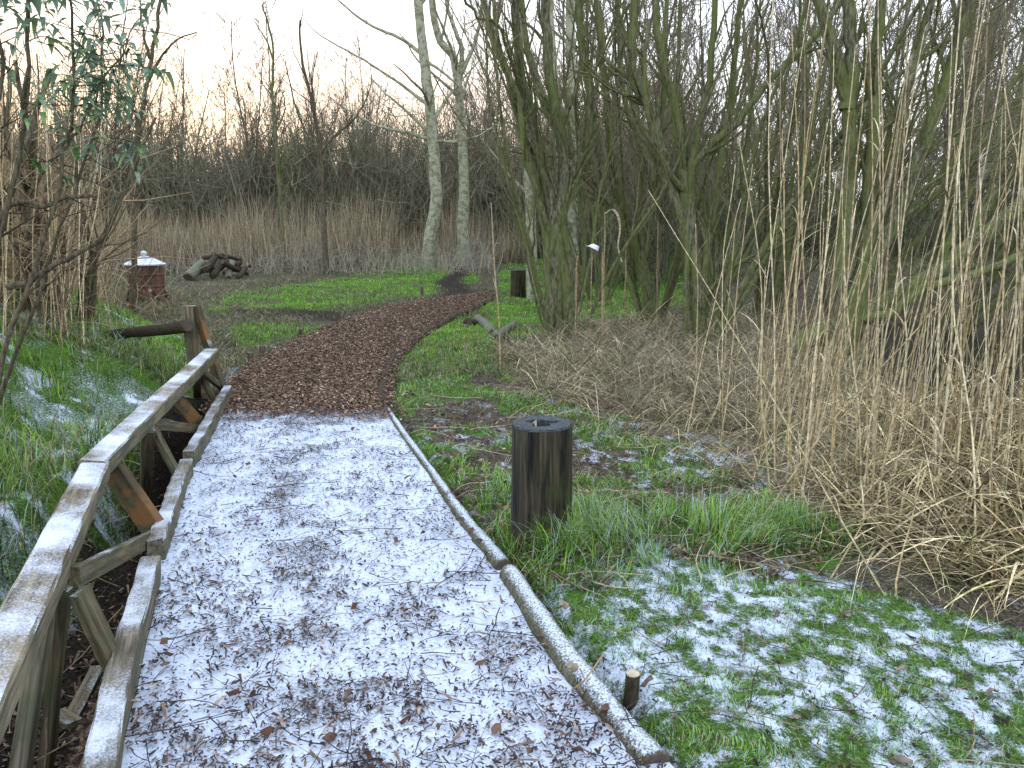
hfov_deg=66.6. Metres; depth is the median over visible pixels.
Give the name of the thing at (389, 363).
edging log
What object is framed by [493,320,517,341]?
verge log
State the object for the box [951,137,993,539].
reed
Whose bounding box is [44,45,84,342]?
reed
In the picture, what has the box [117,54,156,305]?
reed
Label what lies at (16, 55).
woodland tree
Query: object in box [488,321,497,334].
verge log
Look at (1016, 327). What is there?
reed
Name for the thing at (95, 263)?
bare shrub
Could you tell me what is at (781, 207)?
reed
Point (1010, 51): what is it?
woodland tree
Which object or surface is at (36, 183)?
reed
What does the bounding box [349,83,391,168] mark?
woodland tree
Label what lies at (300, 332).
wooden stake
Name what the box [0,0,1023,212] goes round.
sky
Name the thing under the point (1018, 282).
reed
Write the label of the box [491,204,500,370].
reed
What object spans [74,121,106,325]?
reed
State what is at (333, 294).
rough grass
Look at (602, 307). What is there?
reed stub
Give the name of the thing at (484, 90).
woodland tree
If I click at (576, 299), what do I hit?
reed stub
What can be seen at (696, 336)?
reed
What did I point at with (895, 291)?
reed
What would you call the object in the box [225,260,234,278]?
pile log
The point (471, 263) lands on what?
bramble scrub
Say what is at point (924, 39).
reed
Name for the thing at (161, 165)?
woodland tree
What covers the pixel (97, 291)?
reed
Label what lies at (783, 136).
reed
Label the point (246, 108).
woodland tree
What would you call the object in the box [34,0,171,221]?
woodland tree
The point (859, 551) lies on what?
reed
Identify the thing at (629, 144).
woodland tree
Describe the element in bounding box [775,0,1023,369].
willow tree
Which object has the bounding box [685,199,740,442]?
reed
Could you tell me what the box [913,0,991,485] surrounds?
reed
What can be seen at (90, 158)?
woodland tree
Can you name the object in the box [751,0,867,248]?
woodland tree
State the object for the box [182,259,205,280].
pile log
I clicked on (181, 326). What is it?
fallen pole
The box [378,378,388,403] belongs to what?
edging log
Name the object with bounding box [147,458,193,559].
kerb timber
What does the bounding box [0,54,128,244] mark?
bare shrub
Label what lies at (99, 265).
reed
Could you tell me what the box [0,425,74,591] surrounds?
wire
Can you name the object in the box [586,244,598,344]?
sign post
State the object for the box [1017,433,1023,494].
reed
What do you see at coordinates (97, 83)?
leafy shrub
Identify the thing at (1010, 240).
reed
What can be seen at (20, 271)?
reed
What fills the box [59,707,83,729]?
broken board
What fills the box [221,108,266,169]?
woodland tree
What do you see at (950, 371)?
reed
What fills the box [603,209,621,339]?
drooping reed
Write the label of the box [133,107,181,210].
woodland tree
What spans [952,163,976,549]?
reed
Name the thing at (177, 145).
woodland tree
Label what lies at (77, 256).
reed
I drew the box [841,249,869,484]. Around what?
reed
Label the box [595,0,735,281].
woodland tree
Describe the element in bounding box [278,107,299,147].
woodland tree
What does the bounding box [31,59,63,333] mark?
reed
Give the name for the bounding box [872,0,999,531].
reed
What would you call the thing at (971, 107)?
woodland tree
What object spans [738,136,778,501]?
reed
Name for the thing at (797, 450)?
reed
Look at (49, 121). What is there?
woodland tree
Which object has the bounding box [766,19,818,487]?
reed
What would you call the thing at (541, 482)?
hollow post
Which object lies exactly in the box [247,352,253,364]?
wooden stake
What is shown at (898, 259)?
reed
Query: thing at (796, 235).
reed
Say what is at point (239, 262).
pile log
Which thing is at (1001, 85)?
woodland tree
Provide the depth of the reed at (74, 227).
7.77 m
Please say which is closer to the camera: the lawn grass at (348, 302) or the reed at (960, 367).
the reed at (960, 367)
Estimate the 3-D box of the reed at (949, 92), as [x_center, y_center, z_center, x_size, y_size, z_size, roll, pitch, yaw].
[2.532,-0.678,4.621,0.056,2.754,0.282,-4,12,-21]
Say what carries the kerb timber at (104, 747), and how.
on the ground at (176, 443)
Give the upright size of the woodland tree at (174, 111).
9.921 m
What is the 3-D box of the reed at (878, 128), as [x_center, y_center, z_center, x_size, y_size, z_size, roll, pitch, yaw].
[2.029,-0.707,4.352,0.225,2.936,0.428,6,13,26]
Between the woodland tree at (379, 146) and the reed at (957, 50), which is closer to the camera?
the reed at (957, 50)
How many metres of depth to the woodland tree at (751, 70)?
43.34 m
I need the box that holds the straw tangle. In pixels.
[736,341,1023,649]
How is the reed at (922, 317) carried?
on the ground at (176, 443)
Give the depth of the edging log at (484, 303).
16.15 m
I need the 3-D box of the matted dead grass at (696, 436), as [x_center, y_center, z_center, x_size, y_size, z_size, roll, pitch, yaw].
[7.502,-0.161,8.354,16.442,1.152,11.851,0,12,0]
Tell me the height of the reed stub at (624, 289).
1.341 m
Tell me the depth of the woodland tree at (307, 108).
37.86 m
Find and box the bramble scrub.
[75,210,509,275]
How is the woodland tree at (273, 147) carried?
on the ground at (176, 443)
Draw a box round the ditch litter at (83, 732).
[0,414,243,767]
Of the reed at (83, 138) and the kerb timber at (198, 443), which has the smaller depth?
the kerb timber at (198, 443)
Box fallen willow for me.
[773,122,1023,367]
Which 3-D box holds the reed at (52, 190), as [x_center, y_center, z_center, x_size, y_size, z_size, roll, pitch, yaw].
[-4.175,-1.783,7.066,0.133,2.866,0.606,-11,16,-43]
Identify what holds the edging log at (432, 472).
on the ground at (176, 443)
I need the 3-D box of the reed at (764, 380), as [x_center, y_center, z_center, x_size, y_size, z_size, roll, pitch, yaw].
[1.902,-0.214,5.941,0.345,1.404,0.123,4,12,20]
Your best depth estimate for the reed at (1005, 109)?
4.76 m
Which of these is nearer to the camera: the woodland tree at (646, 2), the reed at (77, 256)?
the reed at (77, 256)
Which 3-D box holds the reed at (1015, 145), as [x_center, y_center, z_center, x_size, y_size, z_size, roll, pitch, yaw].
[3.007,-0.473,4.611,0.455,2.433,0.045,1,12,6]
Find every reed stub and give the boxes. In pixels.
[575,256,577,367]
[601,252,603,379]
[623,250,626,338]
[655,222,658,332]
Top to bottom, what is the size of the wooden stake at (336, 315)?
0.223 m
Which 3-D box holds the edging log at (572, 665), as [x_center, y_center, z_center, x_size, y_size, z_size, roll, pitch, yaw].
[0.183,0.984,2.983,0.194,0.246,1.374,-4,12,-18]
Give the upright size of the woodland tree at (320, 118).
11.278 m
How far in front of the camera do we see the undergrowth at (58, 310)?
7.31 m
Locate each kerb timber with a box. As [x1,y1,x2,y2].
[81,555,160,767]
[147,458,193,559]
[183,385,231,466]
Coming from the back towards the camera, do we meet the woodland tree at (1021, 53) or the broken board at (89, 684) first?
the woodland tree at (1021, 53)
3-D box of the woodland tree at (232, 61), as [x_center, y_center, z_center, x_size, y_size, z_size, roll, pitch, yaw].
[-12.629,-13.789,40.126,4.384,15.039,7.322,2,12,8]
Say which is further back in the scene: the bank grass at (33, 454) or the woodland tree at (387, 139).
the woodland tree at (387, 139)
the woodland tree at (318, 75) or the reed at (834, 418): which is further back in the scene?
the woodland tree at (318, 75)
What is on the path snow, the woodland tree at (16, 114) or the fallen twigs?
the fallen twigs
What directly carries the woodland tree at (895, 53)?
on the ground at (176, 443)
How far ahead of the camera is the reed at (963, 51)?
4.86 m
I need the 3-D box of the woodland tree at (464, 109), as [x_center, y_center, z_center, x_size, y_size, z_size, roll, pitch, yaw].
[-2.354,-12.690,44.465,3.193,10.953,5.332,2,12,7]
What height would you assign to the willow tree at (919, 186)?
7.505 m
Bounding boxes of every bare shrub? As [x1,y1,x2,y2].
[0,23,196,323]
[0,53,120,314]
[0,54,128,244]
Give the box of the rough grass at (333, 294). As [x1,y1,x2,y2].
[0,242,1023,406]
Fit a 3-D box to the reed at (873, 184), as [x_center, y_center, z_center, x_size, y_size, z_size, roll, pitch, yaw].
[1.820,-0.263,4.190,0.327,2.130,0.328,0,12,0]
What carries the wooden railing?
on the ground at (176, 443)
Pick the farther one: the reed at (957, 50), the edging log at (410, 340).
the edging log at (410, 340)
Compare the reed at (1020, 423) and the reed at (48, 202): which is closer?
the reed at (1020, 423)
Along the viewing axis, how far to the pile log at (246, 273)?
24.26 m
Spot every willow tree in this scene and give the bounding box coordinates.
[397,0,816,300]
[404,0,818,346]
[483,0,814,330]
[564,0,1023,346]
[595,0,837,284]
[705,0,1023,323]
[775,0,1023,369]
[836,0,1023,263]
[910,0,1023,335]
[966,0,1023,268]
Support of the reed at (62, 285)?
on the ground at (176, 443)
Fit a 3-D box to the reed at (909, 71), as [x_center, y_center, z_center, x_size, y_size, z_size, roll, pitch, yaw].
[1.945,-0.400,3.989,0.204,2.487,0.178,-6,13,-26]
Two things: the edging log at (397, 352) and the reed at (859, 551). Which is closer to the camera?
the reed at (859, 551)
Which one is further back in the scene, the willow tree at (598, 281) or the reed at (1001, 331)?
the willow tree at (598, 281)
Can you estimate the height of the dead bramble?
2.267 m
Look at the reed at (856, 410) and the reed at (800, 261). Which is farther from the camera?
the reed at (800, 261)
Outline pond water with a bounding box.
[853,320,1023,423]
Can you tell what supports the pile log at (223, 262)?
on the pile log at (228, 273)
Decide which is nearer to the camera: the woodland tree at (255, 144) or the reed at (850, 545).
the reed at (850, 545)
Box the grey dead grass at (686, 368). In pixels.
[484,289,888,445]
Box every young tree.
[89,0,200,314]
[241,4,300,268]
[256,0,376,273]
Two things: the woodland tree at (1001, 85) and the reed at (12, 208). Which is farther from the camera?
the woodland tree at (1001, 85)
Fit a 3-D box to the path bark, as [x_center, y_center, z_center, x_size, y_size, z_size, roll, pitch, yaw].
[-1.866,-0.974,12.768,2.272,0.054,11.895,1,12,3]
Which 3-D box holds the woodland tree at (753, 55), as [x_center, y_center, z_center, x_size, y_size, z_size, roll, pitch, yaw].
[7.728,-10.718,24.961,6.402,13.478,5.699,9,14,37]
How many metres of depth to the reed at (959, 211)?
3.97 m
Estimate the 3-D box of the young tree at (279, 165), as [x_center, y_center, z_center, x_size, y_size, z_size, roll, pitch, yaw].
[-8.269,-8.611,27.911,1.220,9.183,2.255,9,14,36]
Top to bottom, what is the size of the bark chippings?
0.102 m
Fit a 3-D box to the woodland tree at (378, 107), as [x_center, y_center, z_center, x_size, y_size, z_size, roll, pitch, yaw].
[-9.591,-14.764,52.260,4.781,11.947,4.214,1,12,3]
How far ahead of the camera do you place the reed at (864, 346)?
5.82 m
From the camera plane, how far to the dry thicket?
13.82 m
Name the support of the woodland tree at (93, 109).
on the ground at (176, 443)
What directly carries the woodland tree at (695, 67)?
on the ground at (176, 443)
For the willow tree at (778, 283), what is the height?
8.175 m
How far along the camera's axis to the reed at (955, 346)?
5.40 m
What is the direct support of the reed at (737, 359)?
on the ground at (176, 443)
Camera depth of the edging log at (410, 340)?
10.71 m
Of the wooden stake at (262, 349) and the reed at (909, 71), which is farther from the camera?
the wooden stake at (262, 349)
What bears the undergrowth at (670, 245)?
on the ground at (176, 443)
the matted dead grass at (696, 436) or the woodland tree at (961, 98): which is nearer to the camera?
the matted dead grass at (696, 436)
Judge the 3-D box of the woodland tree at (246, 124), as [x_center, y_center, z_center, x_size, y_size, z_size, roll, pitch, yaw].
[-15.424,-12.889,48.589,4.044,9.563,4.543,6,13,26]
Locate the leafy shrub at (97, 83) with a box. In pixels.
[0,0,189,402]
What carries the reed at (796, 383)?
on the ground at (176, 443)
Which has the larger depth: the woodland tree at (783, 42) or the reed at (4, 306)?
the woodland tree at (783, 42)
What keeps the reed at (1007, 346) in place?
on the ground at (176, 443)
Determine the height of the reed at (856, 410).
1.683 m
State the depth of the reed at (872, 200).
4.26 m
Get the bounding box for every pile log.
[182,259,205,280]
[202,253,224,259]
[202,255,217,272]
[209,260,227,278]
[212,252,229,261]
[220,259,239,271]
[222,260,241,275]
[225,254,241,260]
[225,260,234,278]
[235,262,248,275]
[235,266,247,279]
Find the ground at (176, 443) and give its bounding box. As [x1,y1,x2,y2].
[0,217,1023,767]
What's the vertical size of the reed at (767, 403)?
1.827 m
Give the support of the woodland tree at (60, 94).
on the ground at (176, 443)
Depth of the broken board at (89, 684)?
3.28 m
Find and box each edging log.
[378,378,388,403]
[382,360,393,379]
[386,405,451,496]
[391,348,404,362]
[401,336,420,349]
[417,325,438,338]
[435,314,458,327]
[443,492,511,569]
[454,306,475,315]
[475,298,491,308]
[499,564,672,765]
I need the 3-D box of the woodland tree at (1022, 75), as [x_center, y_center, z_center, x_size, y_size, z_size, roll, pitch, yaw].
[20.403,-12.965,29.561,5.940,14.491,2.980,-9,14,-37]
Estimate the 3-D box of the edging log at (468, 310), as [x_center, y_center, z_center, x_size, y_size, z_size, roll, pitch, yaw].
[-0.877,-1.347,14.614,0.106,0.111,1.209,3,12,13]
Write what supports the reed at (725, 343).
on the ground at (176, 443)
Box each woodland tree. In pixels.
[0,30,55,156]
[0,81,54,175]
[3,64,96,211]
[4,79,40,184]
[11,100,69,177]
[21,53,94,156]
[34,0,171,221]
[58,18,191,220]
[66,119,109,209]
[67,37,111,180]
[102,81,158,134]
[106,16,227,189]
[110,47,198,180]
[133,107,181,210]
[144,106,196,228]
[150,137,168,215]
[152,81,223,222]
[162,58,257,222]
[192,95,229,168]
[198,0,302,220]
[199,24,301,231]
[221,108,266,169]
[222,121,243,180]
[225,74,270,168]
[230,52,321,235]
[231,96,285,181]
[235,107,260,208]
[266,101,316,154]
[269,93,344,150]
[278,74,352,206]
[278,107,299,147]
[281,40,360,196]
[284,76,329,220]
[293,90,348,224]
[311,98,354,220]
[323,17,406,220]
[328,65,384,184]
[338,71,402,155]
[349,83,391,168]
[355,115,400,205]
[377,104,411,188]
[385,135,415,207]
[419,82,469,212]
[439,77,477,194]
[444,2,535,205]
[448,56,506,176]
[457,110,487,212]
[467,53,537,233]
[483,0,727,250]
[508,0,683,282]
[549,1,624,192]
[574,0,760,272]
[589,0,690,230]
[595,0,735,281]
[623,1,723,242]
[638,0,873,251]
[714,14,787,168]
[720,0,811,164]
[725,58,775,185]
[749,0,863,232]
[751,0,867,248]
[756,0,951,250]
[821,0,977,248]
[860,0,977,204]
[910,0,1022,212]
[913,0,1023,161]
[915,0,1022,249]
[916,0,1023,236]
[928,0,1022,222]
[958,0,1022,205]
[976,0,1023,190]
[986,0,1023,211]
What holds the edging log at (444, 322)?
on the ground at (176, 443)
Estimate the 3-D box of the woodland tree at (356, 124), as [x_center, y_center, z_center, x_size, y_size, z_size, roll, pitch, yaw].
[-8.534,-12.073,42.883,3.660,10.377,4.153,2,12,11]
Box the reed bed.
[45,174,538,273]
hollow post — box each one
[510,269,525,298]
[511,416,571,552]
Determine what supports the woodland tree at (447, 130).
on the ground at (176, 443)
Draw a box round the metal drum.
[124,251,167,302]
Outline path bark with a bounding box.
[229,294,494,406]
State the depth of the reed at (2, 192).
6.67 m
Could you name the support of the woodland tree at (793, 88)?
on the ground at (176, 443)
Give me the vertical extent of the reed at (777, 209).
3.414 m
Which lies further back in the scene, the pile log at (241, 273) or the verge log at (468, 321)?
the pile log at (241, 273)
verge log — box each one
[463,318,477,326]
[473,314,493,333]
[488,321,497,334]
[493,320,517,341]
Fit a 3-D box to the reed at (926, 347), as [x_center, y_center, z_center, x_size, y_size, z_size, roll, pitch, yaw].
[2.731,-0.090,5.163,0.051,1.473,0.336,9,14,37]
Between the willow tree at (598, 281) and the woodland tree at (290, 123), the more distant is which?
the woodland tree at (290, 123)
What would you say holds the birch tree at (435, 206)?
on the ground at (176, 443)
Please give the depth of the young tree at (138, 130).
13.39 m
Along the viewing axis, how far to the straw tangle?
4.13 m
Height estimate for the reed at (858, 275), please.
2.374 m
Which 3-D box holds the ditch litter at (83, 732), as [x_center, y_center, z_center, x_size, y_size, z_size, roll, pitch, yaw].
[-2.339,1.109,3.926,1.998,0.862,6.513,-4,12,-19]
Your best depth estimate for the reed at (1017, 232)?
4.54 m
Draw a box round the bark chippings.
[199,292,509,421]
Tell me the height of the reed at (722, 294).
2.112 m
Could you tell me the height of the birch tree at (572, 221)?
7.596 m
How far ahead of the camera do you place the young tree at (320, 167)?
24.84 m
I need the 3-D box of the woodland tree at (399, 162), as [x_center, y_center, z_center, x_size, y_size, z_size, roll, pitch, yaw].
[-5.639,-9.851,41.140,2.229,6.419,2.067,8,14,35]
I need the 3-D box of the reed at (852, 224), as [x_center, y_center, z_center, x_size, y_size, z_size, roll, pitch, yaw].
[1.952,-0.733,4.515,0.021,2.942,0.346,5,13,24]
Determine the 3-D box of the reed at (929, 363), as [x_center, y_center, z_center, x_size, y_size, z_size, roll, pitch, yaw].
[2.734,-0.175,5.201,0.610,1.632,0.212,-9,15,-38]
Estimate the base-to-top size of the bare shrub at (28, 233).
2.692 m
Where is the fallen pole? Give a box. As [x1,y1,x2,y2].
[99,320,193,339]
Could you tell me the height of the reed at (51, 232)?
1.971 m
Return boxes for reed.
[0,44,6,335]
[0,68,12,327]
[0,163,23,287]
[2,29,16,343]
[9,56,19,343]
[14,207,43,334]
[30,34,56,328]
[31,29,68,340]
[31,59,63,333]
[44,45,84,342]
[45,167,97,318]
[47,108,63,343]
[55,212,76,330]
[66,73,84,344]
[67,180,87,317]
[69,107,81,324]
[69,200,105,326]
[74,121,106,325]
[74,138,110,329]
[80,77,87,264]
[83,120,121,346]
[94,175,98,238]
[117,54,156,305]
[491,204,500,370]
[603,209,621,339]
[648,190,885,595]
[681,224,713,416]
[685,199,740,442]
[703,165,735,416]
[705,307,737,432]
[710,229,746,440]
[712,289,746,421]
[718,164,752,457]
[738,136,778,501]
[739,267,773,449]
[740,288,788,429]
[747,89,1023,541]
[753,0,791,489]
[755,202,805,451]
[756,0,809,403]
[758,119,828,434]
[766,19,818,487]
[767,190,1009,512]
[777,7,832,428]
[778,119,797,490]
[779,222,847,472]
[780,11,792,419]
[786,22,798,503]
[793,24,826,496]
[793,79,905,499]
[799,131,886,505]
[801,164,850,498]
[806,45,833,473]
[809,39,866,477]
[811,55,907,492]
[819,145,864,500]
[823,219,861,497]
[828,0,871,491]
[828,462,925,580]
[833,188,847,478]
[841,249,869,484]
[841,460,925,596]
[851,85,904,432]
[861,47,925,527]
[861,143,915,518]
[865,0,897,510]
[868,54,883,469]
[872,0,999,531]
[873,0,880,489]
[885,29,907,447]
[888,22,938,491]
[894,260,941,460]
[901,146,957,455]
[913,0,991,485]
[914,25,952,477]
[914,257,938,469]
[922,147,992,545]
[928,47,1006,526]
[934,0,969,491]
[937,228,968,423]
[941,0,988,528]
[944,3,1002,498]
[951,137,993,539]
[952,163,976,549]
[953,152,983,506]
[961,38,982,425]
[968,272,1023,526]
[972,162,1021,459]
[977,235,1020,522]
[977,236,1023,529]
[978,236,1023,524]
[986,214,1005,501]
[993,186,1020,500]
[996,44,1021,453]
[1004,88,1023,196]
[1005,136,1022,484]
[1013,37,1023,553]
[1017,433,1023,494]
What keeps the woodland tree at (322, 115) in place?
on the ground at (176, 443)
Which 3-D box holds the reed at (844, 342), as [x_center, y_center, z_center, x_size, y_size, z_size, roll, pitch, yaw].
[1.968,-0.571,4.586,0.539,2.594,0.167,0,12,0]
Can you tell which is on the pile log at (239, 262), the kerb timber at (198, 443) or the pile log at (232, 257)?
the pile log at (232, 257)
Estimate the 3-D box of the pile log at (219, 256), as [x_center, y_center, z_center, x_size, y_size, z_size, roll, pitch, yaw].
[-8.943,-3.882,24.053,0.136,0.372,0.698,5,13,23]
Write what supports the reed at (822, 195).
on the ground at (176, 443)
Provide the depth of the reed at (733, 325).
5.31 m
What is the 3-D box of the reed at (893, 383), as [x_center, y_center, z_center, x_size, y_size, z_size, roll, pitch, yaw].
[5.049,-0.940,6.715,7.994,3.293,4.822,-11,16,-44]
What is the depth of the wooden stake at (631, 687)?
2.70 m
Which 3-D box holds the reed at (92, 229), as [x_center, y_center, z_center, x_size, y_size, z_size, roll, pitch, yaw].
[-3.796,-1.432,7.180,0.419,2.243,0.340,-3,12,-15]
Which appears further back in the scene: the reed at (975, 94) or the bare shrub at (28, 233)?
the bare shrub at (28, 233)
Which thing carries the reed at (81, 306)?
on the ground at (176, 443)
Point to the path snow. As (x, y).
(348, 622)
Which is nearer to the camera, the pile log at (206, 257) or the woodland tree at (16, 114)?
the pile log at (206, 257)
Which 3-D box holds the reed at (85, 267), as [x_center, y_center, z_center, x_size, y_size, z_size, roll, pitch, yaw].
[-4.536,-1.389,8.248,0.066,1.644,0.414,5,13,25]
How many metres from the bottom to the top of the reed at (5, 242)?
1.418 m
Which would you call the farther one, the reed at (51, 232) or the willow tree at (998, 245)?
the willow tree at (998, 245)
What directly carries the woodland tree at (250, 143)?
on the ground at (176, 443)
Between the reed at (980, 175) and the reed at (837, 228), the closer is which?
the reed at (980, 175)
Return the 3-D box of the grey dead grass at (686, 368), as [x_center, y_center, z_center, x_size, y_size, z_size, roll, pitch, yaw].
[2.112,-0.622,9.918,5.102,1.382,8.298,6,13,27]
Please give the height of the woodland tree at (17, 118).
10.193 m
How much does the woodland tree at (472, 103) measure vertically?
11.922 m
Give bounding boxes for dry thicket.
[1,140,209,320]
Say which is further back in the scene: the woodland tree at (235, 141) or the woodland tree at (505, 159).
the woodland tree at (235, 141)
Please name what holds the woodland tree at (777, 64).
on the ground at (176, 443)
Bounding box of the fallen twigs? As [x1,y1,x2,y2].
[124,405,672,767]
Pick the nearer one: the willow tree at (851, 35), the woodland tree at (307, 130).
the willow tree at (851, 35)
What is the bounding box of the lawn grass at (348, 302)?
[9,246,682,369]
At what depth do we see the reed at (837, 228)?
4.75 m
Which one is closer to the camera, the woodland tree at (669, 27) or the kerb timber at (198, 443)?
the kerb timber at (198, 443)
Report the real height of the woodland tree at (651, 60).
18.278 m
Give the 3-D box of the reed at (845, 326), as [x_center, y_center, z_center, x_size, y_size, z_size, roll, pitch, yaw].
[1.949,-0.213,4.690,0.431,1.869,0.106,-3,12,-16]
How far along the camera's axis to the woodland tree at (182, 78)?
48.52 m
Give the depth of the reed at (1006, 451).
3.99 m
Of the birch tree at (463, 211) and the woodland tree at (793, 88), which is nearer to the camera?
the birch tree at (463, 211)
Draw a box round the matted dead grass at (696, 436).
[465,293,1023,641]
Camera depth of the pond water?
10.47 m
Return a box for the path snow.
[121,406,673,767]
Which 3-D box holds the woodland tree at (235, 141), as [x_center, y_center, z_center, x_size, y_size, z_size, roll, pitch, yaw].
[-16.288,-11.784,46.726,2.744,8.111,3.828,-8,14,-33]
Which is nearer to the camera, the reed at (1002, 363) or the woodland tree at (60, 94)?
the reed at (1002, 363)
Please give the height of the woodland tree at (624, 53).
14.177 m
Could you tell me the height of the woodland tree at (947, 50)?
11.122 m
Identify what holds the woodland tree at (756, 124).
on the ground at (176, 443)
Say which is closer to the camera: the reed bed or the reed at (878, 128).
the reed at (878, 128)
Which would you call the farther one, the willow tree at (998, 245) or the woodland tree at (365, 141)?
the woodland tree at (365, 141)
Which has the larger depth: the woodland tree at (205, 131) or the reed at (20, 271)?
the woodland tree at (205, 131)
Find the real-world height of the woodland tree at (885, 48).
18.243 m
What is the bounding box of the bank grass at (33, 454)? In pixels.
[0,276,233,649]
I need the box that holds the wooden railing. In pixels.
[0,305,226,767]
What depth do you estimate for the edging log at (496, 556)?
4.01 m
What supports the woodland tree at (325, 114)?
on the ground at (176, 443)
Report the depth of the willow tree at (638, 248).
11.56 m
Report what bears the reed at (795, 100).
on the ground at (176, 443)
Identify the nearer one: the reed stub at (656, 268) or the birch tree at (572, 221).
the reed stub at (656, 268)
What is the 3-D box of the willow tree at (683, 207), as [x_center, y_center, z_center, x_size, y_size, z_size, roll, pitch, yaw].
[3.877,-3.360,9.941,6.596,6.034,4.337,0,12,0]
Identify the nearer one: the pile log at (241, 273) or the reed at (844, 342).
the reed at (844, 342)
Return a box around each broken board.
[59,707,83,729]
[68,665,102,716]
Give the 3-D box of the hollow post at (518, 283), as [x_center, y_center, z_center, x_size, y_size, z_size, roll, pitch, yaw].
[0.140,-2.204,17.571,0.354,0.733,0.356,0,12,0]
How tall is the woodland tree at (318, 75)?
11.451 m
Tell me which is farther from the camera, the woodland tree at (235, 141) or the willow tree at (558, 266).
the woodland tree at (235, 141)
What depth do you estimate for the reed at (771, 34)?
4.74 m
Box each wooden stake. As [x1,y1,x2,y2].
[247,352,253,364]
[260,345,264,354]
[298,329,302,337]
[335,311,338,320]
[623,669,639,710]
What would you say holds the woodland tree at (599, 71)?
on the ground at (176, 443)
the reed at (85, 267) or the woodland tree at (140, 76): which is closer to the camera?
the reed at (85, 267)
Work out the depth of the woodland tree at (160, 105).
46.09 m
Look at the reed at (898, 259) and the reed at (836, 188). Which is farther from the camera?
the reed at (898, 259)
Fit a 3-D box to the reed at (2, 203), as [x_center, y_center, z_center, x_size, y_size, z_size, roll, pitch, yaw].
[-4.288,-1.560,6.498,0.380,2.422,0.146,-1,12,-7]
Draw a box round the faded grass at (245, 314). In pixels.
[123,274,328,387]
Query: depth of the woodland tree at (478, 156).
42.66 m
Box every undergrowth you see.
[0,89,156,347]
[1,21,781,258]
[498,93,1023,288]
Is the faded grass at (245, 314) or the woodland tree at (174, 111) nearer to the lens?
the faded grass at (245, 314)
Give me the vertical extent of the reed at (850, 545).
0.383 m
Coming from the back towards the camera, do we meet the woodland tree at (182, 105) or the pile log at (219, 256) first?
the woodland tree at (182, 105)
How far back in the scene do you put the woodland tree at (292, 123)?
52.88 m
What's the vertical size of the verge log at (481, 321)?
0.160 m
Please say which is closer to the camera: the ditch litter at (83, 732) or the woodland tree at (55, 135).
the ditch litter at (83, 732)
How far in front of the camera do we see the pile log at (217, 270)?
23.22 m
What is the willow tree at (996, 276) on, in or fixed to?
on the ground at (176, 443)
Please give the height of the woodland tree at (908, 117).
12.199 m
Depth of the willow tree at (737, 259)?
17.82 m
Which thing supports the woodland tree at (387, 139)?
on the ground at (176, 443)
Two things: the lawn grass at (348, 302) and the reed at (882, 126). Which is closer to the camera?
the reed at (882, 126)
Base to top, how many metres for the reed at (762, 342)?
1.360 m
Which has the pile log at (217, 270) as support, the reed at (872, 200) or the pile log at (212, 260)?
the pile log at (212, 260)
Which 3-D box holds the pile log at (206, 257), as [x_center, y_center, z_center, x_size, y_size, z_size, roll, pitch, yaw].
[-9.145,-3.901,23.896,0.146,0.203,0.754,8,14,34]
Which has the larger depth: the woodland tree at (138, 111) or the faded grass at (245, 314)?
the woodland tree at (138, 111)
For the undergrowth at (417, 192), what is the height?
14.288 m
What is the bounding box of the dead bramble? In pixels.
[9,262,178,321]
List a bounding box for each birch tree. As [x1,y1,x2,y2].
[305,0,481,267]
[399,0,511,267]
[475,0,578,299]
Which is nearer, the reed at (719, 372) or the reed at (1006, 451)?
the reed at (1006, 451)
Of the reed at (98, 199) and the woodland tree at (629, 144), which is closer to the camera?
the reed at (98, 199)
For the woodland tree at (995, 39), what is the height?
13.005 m
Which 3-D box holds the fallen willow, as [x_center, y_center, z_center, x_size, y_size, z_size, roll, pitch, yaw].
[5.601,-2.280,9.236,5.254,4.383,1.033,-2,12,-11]
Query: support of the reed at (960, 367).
on the ground at (176, 443)
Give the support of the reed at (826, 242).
on the ground at (176, 443)
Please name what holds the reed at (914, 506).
on the ground at (176, 443)
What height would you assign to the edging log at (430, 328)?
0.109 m

